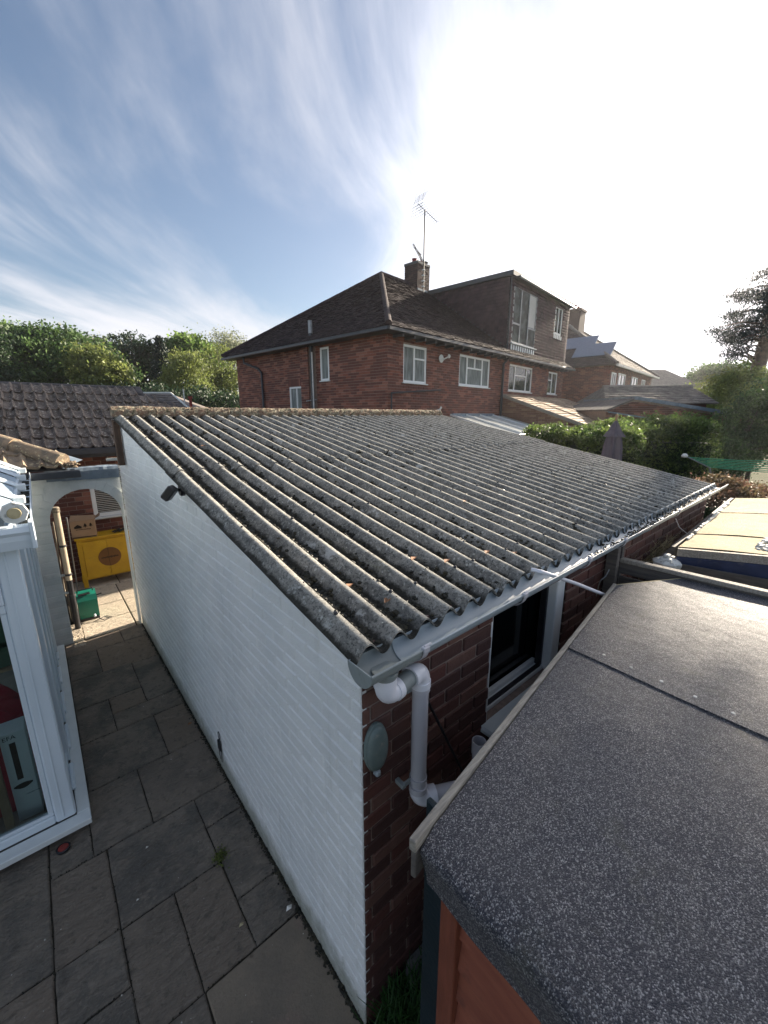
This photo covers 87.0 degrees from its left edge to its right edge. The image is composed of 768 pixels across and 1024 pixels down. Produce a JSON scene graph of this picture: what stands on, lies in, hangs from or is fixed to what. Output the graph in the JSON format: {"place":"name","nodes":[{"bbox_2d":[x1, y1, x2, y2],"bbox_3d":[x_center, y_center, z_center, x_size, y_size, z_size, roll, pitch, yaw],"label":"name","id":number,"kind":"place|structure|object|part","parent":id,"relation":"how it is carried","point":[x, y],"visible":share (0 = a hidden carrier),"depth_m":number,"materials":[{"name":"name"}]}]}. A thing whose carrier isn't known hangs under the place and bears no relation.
{"place":"outdoors","nodes":[
{"label":"outdoors","id":0,"kind":"place"},
{"bbox_2d":[112,527,127,532],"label":"garden gloves","id":1,"kind":"object","parent":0,"point":[118,529],"visible":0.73,"depth_m":7.09,"materials":[{"name":"black fabric"}]},
{"bbox_2d":[0,571,362,1023],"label":"patio bed","id":2,"kind":"object","parent":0,"point":[86,937],"visible":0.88,"depth_m":2.50,"materials":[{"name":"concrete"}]},
{"bbox_2d":[0,461,91,869],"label":"conservatory","id":3,"kind":"object","parent":2,"relation":"on","point":[37,678],"visible":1,"depth_m":2.73,"materials":[{"name":"plastic"}]},
{"bbox_2d":[0,665,15,831],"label":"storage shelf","id":4,"kind":"object","parent":3,"relation":"on","point":[7,814],"visible":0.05,"depth_m":2.69,"materials":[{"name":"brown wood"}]},
{"bbox_2d":[0,642,11,667],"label":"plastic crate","id":5,"kind":"object","parent":4,"relation":"on","point":[5,660],"depth_m":2.95,"materials":[{"name":"green plastic"}]},
{"bbox_2d":[0,618,5,642],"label":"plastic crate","id":6,"kind":"object","parent":5,"relation":"on","point":[2,638],"visible":0.23,"depth_m":2.91,"materials":[{"name":"green plastic"}]},
{"bbox_2d":[0,716,43,820],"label":"fan carton","id":7,"kind":"object","parent":3,"relation":"on","point":[18,757],"visible":1,"depth_m":2.79,"materials":[{"name":"white cardboard"}]},
{"bbox_2d":[0,683,43,817],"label":"red blanket","id":8,"kind":"object","parent":3,"relation":"on","point":[11,708],"visible":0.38,"depth_m":2.89,"materials":[{"name":"fabric"}]},
{"bbox_2d":[0,434,81,485],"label":"tiled lean roof","id":9,"kind":"structure","parent":3,"relation":"attached to","point":[30,458],"depth_m":4.65,"materials":[{"name":"clay roof tile"}]},
{"bbox_2d":[52,522,73,623],"bbox_3d":[-4.442,0.858,5.608,0.115,1.459,0.388,-11,18,-39],"label":"bundle of canes","id":10,"kind":"object","parent":2,"relation":"on","point":[59,562],"visible":0.34,"depth_m":5.62,"materials":[{"name":"wood"}]},
{"bbox_2d":[56,841,70,854],"bbox_3d":[-2.174,2.279,2.743,0.080,0.022,0.080,-11,18,-39],"label":"red saucer","id":11,"kind":"object","parent":2,"relation":"on","point":[62,848],"visible":1,"depth_m":2.73,"materials":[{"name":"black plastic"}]},
{"bbox_2d":[52,507,80,628],"bbox_3d":[-4.228,0.777,5.373,0.122,1.720,0.083,-11,18,-39],"label":"drainpipe","id":12,"kind":"object","parent":2,"relation":"on","point":[65,559],"visible":0.94,"depth_m":5.35,"materials":[{"name":"white plastic"}]},
{"bbox_2d":[66,517,78,589],"bbox_3d":[-4.868,0.703,6.323,0.022,1.388,0.619,-12,18,-41],"label":"thin pole","id":13,"kind":"object","parent":2,"relation":"on","point":[71,553],"visible":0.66,"depth_m":6.27,"materials":[{"name":"brown metal"}]},
{"bbox_2d":[31,465,141,645],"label":"arch wall","id":14,"kind":"structure","parent":2,"relation":"on","point":[47,495],"depth_m":5.00,"materials":[{"name":"paint"}]},
{"bbox_2d":[75,587,111,621],"bbox_3d":[-4.200,1.318,5.850,0.365,0.446,0.424,-11,18,-39],"label":"hose reel box","id":15,"kind":"object","parent":2,"relation":"on","point":[87,603],"visible":1,"depth_m":5.79,"materials":[{"name":"plastic"}]},
{"bbox_2d":[74,528,133,587],"bbox_3d":[-4.876,0.788,7.147,0.860,0.870,0.362,-11,18,-39],"label":"yellow cabinet","id":16,"kind":"object","parent":2,"relation":"on","point":[103,553],"visible":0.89,"depth_m":6.96,"materials":[{"name":"paint"}]},
{"bbox_2d":[69,512,99,538],"bbox_3d":[-5.034,0.219,6.838,0.420,0.380,0.243,-9,16,-34],"label":"carton","id":17,"kind":"object","parent":16,"relation":"on","point":[82,526],"visible":1,"depth_m":6.73,"materials":[{"name":"cardboard"}]},
{"bbox_3d":[-4.903,0.804,6.912,0.338,0.650,0.017,-11,18,-39],"label":"door","id":18,"kind":"part","parent":16,"relation":"part of","materials":[{"name":"yellow paint"}]},
{"bbox_3d":[-4.628,0.749,7.142,0.378,0.650,0.017,-11,18,-39],"label":"door","id":19,"kind":"part","parent":16,"relation":"part of","materials":[{"name":"yellow paint"}]},
{"bbox_2d":[0,0,767,395],"label":"sky","id":20,"kind":"structure","parent":0,"point":[246,165],"materials":[{"name":"blue"}]},
{"bbox_2d":[371,983,404,1023],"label":"side soil","id":21,"kind":"structure","parent":0,"point":[374,1020],"depth_m":2.00,"materials":[{"name":"brown soil"}]},
{"bbox_2d":[350,945,421,1023],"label":"grass tuft","id":22,"kind":"object","parent":21,"relation":"on","point":[403,1007],"visible":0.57,"depth_m":1.95,"materials":[{"name":"green plant"}]},
{"bbox_2d":[406,944,421,991],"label":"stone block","id":23,"kind":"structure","parent":21,"relation":"on","point":[415,955],"depth_m":2.10,"materials":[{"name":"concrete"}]},
{"bbox_2d":[471,735,485,758],"bbox_3d":[0.464,1.760,2.127,0.069,1.325,0.069,-11,18,-39],"label":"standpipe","id":24,"kind":"object","parent":21,"relation":"on","point":[478,742],"visible":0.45,"depth_m":1.99,"materials":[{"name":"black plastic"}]},
{"bbox_2d":[409,578,767,1023],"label":"garden shed","id":25,"kind":"structure","parent":21,"relation":"on","point":[588,841],"depth_m":1.09,"materials":[{"name":"wood"}]},
{"bbox_2d":[652,553,681,569],"bbox_3d":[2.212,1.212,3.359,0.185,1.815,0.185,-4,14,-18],"label":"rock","id":26,"kind":"object","parent":21,"relation":"on","point":[667,560],"visible":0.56,"depth_m":3.12,"materials":[{"name":"grey stone"}]},
{"bbox_2d":[596,544,767,598],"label":"fence","id":27,"kind":"object","parent":21,"relation":"on","point":[617,563],"visible":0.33,"depth_m":2.84,"materials":[{"name":"grey wood"}]},
{"bbox_2d":[659,498,767,589],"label":"flat store","id":28,"kind":"structure","parent":21,"relation":"on","point":[694,552],"depth_m":3.24,"materials":[{"name":"white paint"}]},
{"bbox_2d":[755,537,767,550],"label":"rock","id":29,"kind":"object","parent":28,"relation":"on","point":[760,545],"visible":1,"depth_m":3.09,"materials":[{"name":"white stone"}]},
{"bbox_2d":[118,451,767,1022],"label":"ground","id":30,"kind":"structure","parent":0,"point":[760,477],"depth_m":19.78,"materials":[{"name":"green plant"}]},
{"bbox_2d":[0,332,28,381],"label":"bronze tree","id":31,"kind":"object","parent":30,"relation":"on","point":[6,373],"visible":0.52,"depth_m":26.66,"materials":[{"name":"green plant"}]},
{"bbox_2d":[0,315,29,362],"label":"bright tree","id":32,"kind":"object","parent":30,"relation":"on","point":[4,321],"depth_m":40.19,"materials":[{"name":"green plant"}]},
{"bbox_2d":[0,317,148,385],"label":"broad tree","id":33,"kind":"object","parent":30,"relation":"on","point":[39,347],"visible":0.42,"depth_m":29.72,"materials":[{"name":"green plant"}]},
{"bbox_2d":[51,338,145,385],"bbox_3d":[-20.338,-8.267,29.535,5.430,8.052,6.005,-11,18,-39],"label":"sunlit tree","id":34,"kind":"object","parent":30,"relation":"on","point":[99,362],"visible":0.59,"depth_m":28.09,"materials":[{"name":"green plant"}]},
{"bbox_2d":[81,331,118,355],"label":"pale tree","id":35,"kind":"object","parent":30,"relation":"on","point":[98,339],"visible":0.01,"depth_m":50.68,"materials":[{"name":"green plant"}]},
{"bbox_2d":[0,381,211,583],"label":"bungalow","id":36,"kind":"object","parent":30,"relation":"on","point":[73,420],"visible":0.29,"depth_m":7.13,"materials":[{"name":"tile"}]},
{"bbox_2d":[90,465,126,519],"bbox_3d":[-4.691,-0.411,7.440,1.245,0.935,0.105,-11,18,-39],"label":"window","id":37,"kind":"structure","parent":36,"relation":"in","point":[102,502],"depth_m":7.25,"materials":[{"name":"plastic"}]},
{"bbox_2d":[102,329,170,387],"bbox_3d":[-23.230,-11.643,38.315,6.163,10.533,7.016,-11,18,-39],"label":"open tree","id":38,"kind":"object","parent":30,"relation":"on","point":[136,350],"visible":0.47,"depth_m":36.64,"materials":[{"name":"green plant"}]},
{"bbox_2d":[82,376,239,407],"bbox_3d":[-14.787,-6.269,26.383,13.353,5.635,7.676,2,14,10],"label":"hedge belt","id":39,"kind":"object","parent":30,"relation":"on","point":[214,399],"visible":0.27,"depth_m":24.97,"materials":[{"name":"green plant"}]},
{"bbox_2d":[148,335,174,384],"bbox_3d":[-17.124,-9.178,31.707,4.537,8.785,4.450,-11,18,-39],"label":"spruce tree","id":40,"kind":"object","parent":30,"relation":"on","point":[159,351],"visible":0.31,"depth_m":30.78,"materials":[{"name":"green plant"}]},
{"bbox_2d":[143,392,204,407],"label":"distant tiled roof","id":41,"kind":"structure","parent":30,"relation":"on","point":[169,396],"depth_m":14.75,"materials":[{"name":"grey tile"}]},
{"bbox_2d":[153,346,216,395],"bbox_3d":[-14.225,-8.125,29.740,5.762,7.681,4.265,3,14,11],"label":"weeping birch","id":42,"kind":"object","parent":30,"relation":"on","point":[184,366],"visible":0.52,"depth_m":28.71,"materials":[{"name":"green plant"}]},
{"bbox_2d":[146,326,232,371],"bbox_3d":[-18.300,-12.492,40.345,7.605,11.205,6.272,0,14,-1],"label":"bright oak","id":43,"kind":"object","parent":30,"relation":"on","point":[184,341],"visible":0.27,"depth_m":37.96,"materials":[{"name":"green plant"}]},
{"bbox_2d":[188,396,192,406],"bbox_3d":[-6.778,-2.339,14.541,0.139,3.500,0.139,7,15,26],"label":"flue terminal","id":44,"kind":"object","parent":30,"relation":"on","point":[190,398],"visible":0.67,"depth_m":14.14,"materials":[{"name":"red ceramic"}]},
{"bbox_2d":[196,341,238,405],"bbox_3d":[-13.689,-9.860,34.321,5.906,8.923,6.096,-11,18,-39],"label":"soft birch","id":45,"kind":"object","parent":30,"relation":"on","point":[228,376],"visible":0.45,"depth_m":33.29,"materials":[{"name":"green plant"}]},
{"bbox_2d":[197,320,247,369],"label":"wispy birch","id":46,"kind":"object","parent":30,"relation":"on","point":[233,342],"visible":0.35,"depth_m":42.16,"materials":[{"name":"green plant"}]},
{"bbox_2d":[221,258,596,427],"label":"brick house","id":47,"kind":"structure","parent":30,"relation":"on","point":[494,344],"depth_m":14.01,"materials":[{"name":"brick"}]},
{"bbox_2d":[289,387,301,407],"bbox_3d":[-2.905,-3.677,13.624,0.790,1.030,0.060,12,18,41],"label":"window","id":48,"kind":"structure","parent":47,"relation":"in","point":[295,392],"depth_m":13.64,"materials":[{"name":"plastic"}]},
{"bbox_2d":[319,346,329,381],"bbox_3d":[-1.806,-4.499,12.346,0.490,0.995,0.095,12,18,41],"label":"window","id":49,"kind":"structure","parent":47,"relation":"in","point":[324,351],"depth_m":12.36,"materials":[{"name":"plastic"}]},
{"bbox_2d":[402,344,427,384],"bbox_3d":[0.883,-4.179,11.526,0.125,1.035,1.150,12,18,41],"label":"window","id":50,"kind":"structure","parent":47,"relation":"in","point":[414,357],"depth_m":11.54,"materials":[{"name":"plastic"}]},
{"bbox_2d":[411,189,440,293],"bbox_3d":[1.662,-10.526,16.071,1.247,3.607,0.603,-11,18,-39],"label":"tall aerial","id":51,"kind":"object","parent":47,"relation":"attached to","point":[423,269],"visible":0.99,"depth_m":15.86,"materials":[{"name":"metal"}]},
{"bbox_2d":[458,354,489,388],"bbox_3d":[3.114,-4.782,13.868,0.125,0.995,2.090,12,18,41],"label":"window","id":52,"kind":"structure","parent":47,"relation":"in","point":[473,371],"depth_m":13.87,"materials":[{"name":"plastic"}]},
{"bbox_2d":[508,364,531,393],"bbox_3d":[5.548,-5.383,16.436,0.125,1.025,2.210,12,18,41],"label":"window","id":53,"kind":"structure","parent":47,"relation":"in","point":[520,377],"depth_m":16.45,"materials":[{"name":"plastic"}]},
{"bbox_2d":[546,372,556,394],"bbox_3d":[7.824,-5.969,18.832,0.125,1.005,1.180,12,18,41],"label":"window","id":54,"kind":"structure","parent":47,"relation":"in","point":[552,378],"depth_m":18.87,"materials":[{"name":"plastic"}]},
{"bbox_2d":[110,406,728,1023],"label":"garage","id":55,"kind":"structure","parent":30,"relation":"on","point":[296,666],"depth_m":2.46,"materials":[{"name":"white paint"}]},
{"bbox_2d":[106,457,116,460],"bbox_3d":[-3.410,-0.662,5.075,0.139,0.039,0.080,-11,18,-39],"label":"gutter stub","id":56,"kind":"object","parent":55,"relation":"attached to","point":[111,459],"visible":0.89,"depth_m":5.05,"materials":[{"name":"white paint"}]},
{"bbox_2d":[160,485,184,500],"bbox_3d":[-1.503,-0.148,2.910,0.108,0.111,0.215,1,14,3],"label":"security light","id":57,"kind":"object","parent":55,"relation":"attached to","point":[169,492],"visible":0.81,"depth_m":2.82,"materials":[{"name":"black plastic"}]},
{"bbox_2d":[217,731,222,762],"bbox_3d":[-1.338,1.913,3.293,0.017,0.282,0.056,-11,18,-39],"label":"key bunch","id":58,"kind":"object","parent":55,"relation":"hanging from","point":[219,744],"visible":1,"depth_m":3.28,"materials":[{"name":"metal"}]},
{"bbox_2d":[363,721,387,776],"bbox_3d":[-0.027,0.948,1.607,0.112,0.247,0.042,-11,18,-39],"label":"wall fitting","id":59,"kind":"object","parent":55,"relation":"attached to","point":[375,749],"depth_m":1.58,"materials":[{"name":"grey plastic"}]},
{"bbox_2d":[428,699,462,771],"bbox_3d":[0.294,1.073,1.925,0.278,0.561,0.014,-10,17,-36],"label":"leaning rod","id":60,"kind":"object","parent":55,"relation":"attached to","point":[443,732],"visible":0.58,"depth_m":1.91,"materials":[{"name":"black plastic"}]},
{"bbox_2d":[481,577,565,737],"bbox_3d":[0.837,0.797,2.411,0.889,0.675,0.216,-11,18,-39],"label":"window","id":61,"kind":"structure","parent":55,"relation":"in","point":[512,662],"depth_m":2.54,"materials":[{"name":"plastic"}]},
{"bbox_2d":[531,568,604,595],"bbox_3d":[1.092,0.417,2.310,0.740,0.340,0.057,-8,16,-30],"label":"overflow pipe","id":62,"kind":"object","parent":55,"relation":"attached to","point":[546,573],"visible":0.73,"depth_m":2.25,"materials":[{"name":"white plastic"}]},
{"bbox_2d":[635,533,679,578],"bbox_3d":[2.470,0.374,3.624,1.403,0.401,0.372,-11,18,-39],"label":"dry straw","id":63,"kind":"object","parent":55,"relation":"on","point":[656,554],"visible":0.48,"depth_m":3.65,"materials":[{"name":"plant"}]},
{"bbox_2d":[450,414,529,436],"bbox_3d":[4.525,-2.002,14.421,2.150,2.900,4.700,12,18,41],"label":"canopy","id":64,"kind":"object","parent":30,"relation":"on","point":[504,423],"visible":0.27,"depth_m":13.53,"materials":[{"name":"plastic"}]},
{"bbox_2d":[561,305,659,401],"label":"second house","id":65,"kind":"structure","parent":30,"relation":"on","point":[595,362],"depth_m":22.50,"materials":[{"name":"brick"}]},
{"bbox_2d":[610,372,616,384],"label":"window","id":66,"kind":"structure","parent":65,"relation":"in","point":[613,377],"depth_m":21.55,"materials":[{"name":"plastic"}]},
{"bbox_2d":[617,373,625,384],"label":"window","id":67,"kind":"structure","parent":65,"relation":"in","point":[621,377],"depth_m":22.69,"materials":[{"name":"plastic"}]},
{"bbox_2d":[631,377,637,384],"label":"window","id":68,"kind":"structure","parent":65,"relation":"in","point":[634,380],"depth_m":24.81,"materials":[{"name":"plastic"}]},
{"bbox_2d":[601,414,625,460],"bbox_3d":[4.481,-0.488,8.114,0.500,2.900,0.500,-11,18,-39],"label":"closed parasol","id":69,"kind":"object","parent":30,"relation":"on","point":[613,443],"visible":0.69,"depth_m":7.82,"materials":[{"name":"grey fabric"}]},
{"bbox_2d":[521,412,728,496],"bbox_3d":[5.713,-0.851,9.878,4.352,3.107,2.836,2,14,7],"label":"clipped hedge","id":70,"kind":"object","parent":30,"relation":"on","point":[652,452],"visible":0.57,"depth_m":9.32,"materials":[{"name":"green plant"}]},
{"bbox_2d":[576,385,718,406],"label":"tiled garage","id":71,"kind":"structure","parent":30,"relation":"on","point":[687,394],"depth_m":18.19,"materials":[{"name":"tile"}]},
{"bbox_2d":[573,396,749,486],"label":"brick outbuilding","id":72,"kind":"structure","parent":30,"relation":"on","point":[632,406],"depth_m":14.58,"materials":[{"name":"brown tile"}]},
{"bbox_2d":[605,410,722,459],"bbox_3d":[7.278,-1.114,11.090,2.608,3.280,1.758,2,14,8],"label":"ivy mound","id":73,"kind":"object","parent":30,"relation":"on","point":[689,413],"visible":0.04,"depth_m":10.47,"materials":[{"name":"green plant"}]},
{"bbox_2d":[651,370,702,388],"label":"house","id":74,"kind":"structure","parent":30,"relation":"on","point":[668,377],"depth_m":44.68,"materials":[{"name":"brick"}]},
{"bbox_2d":[681,454,767,496],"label":"clothes line","id":75,"kind":"object","parent":30,"relation":"on","point":[696,460],"visible":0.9,"depth_m":7.92,"materials":[{"name":"green plastic"}]},
{"bbox_2d":[682,358,767,396],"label":"distant shrub","id":76,"kind":"object","parent":30,"relation":"on","point":[701,373],"visible":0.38,"depth_m":46.53,"materials":[{"name":"green plant"}]},
{"bbox_2d":[685,358,767,409],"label":"yellow bush","id":77,"kind":"object","parent":30,"relation":"on","point":[732,379],"visible":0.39,"depth_m":22.32,"materials":[{"name":"green plant"}]},
{"bbox_2d":[688,374,767,497],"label":"bush","id":78,"kind":"object","parent":30,"relation":"on","point":[743,440],"visible":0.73,"depth_m":13.18,"materials":[{"name":"green plant"}]},
{"bbox_2d":[690,471,767,515],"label":"bronze hedge","id":79,"kind":"object","parent":30,"relation":"on","point":[736,488],"visible":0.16,"depth_m":5.72,"materials":[{"name":"brown plant"}]},
{"bbox_2d":[699,264,767,375],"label":"pine tree","id":80,"kind":"object","parent":30,"relation":"on","point":[732,340],"visible":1,"depth_m":25.75,"materials":[{"name":"green plant"}]},
{"bbox_2d":[715,368,767,480],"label":"feathery bush","id":81,"kind":"object","parent":30,"relation":"on","point":[727,403],"visible":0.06,"depth_m":17.58,"materials":[{"name":"green plant"}]},
{"bbox_2d":[703,506,767,578],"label":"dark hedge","id":82,"kind":"object","parent":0,"point":[707,511],"visible":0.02,"depth_m":5.28,"materials":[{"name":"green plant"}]}
]}

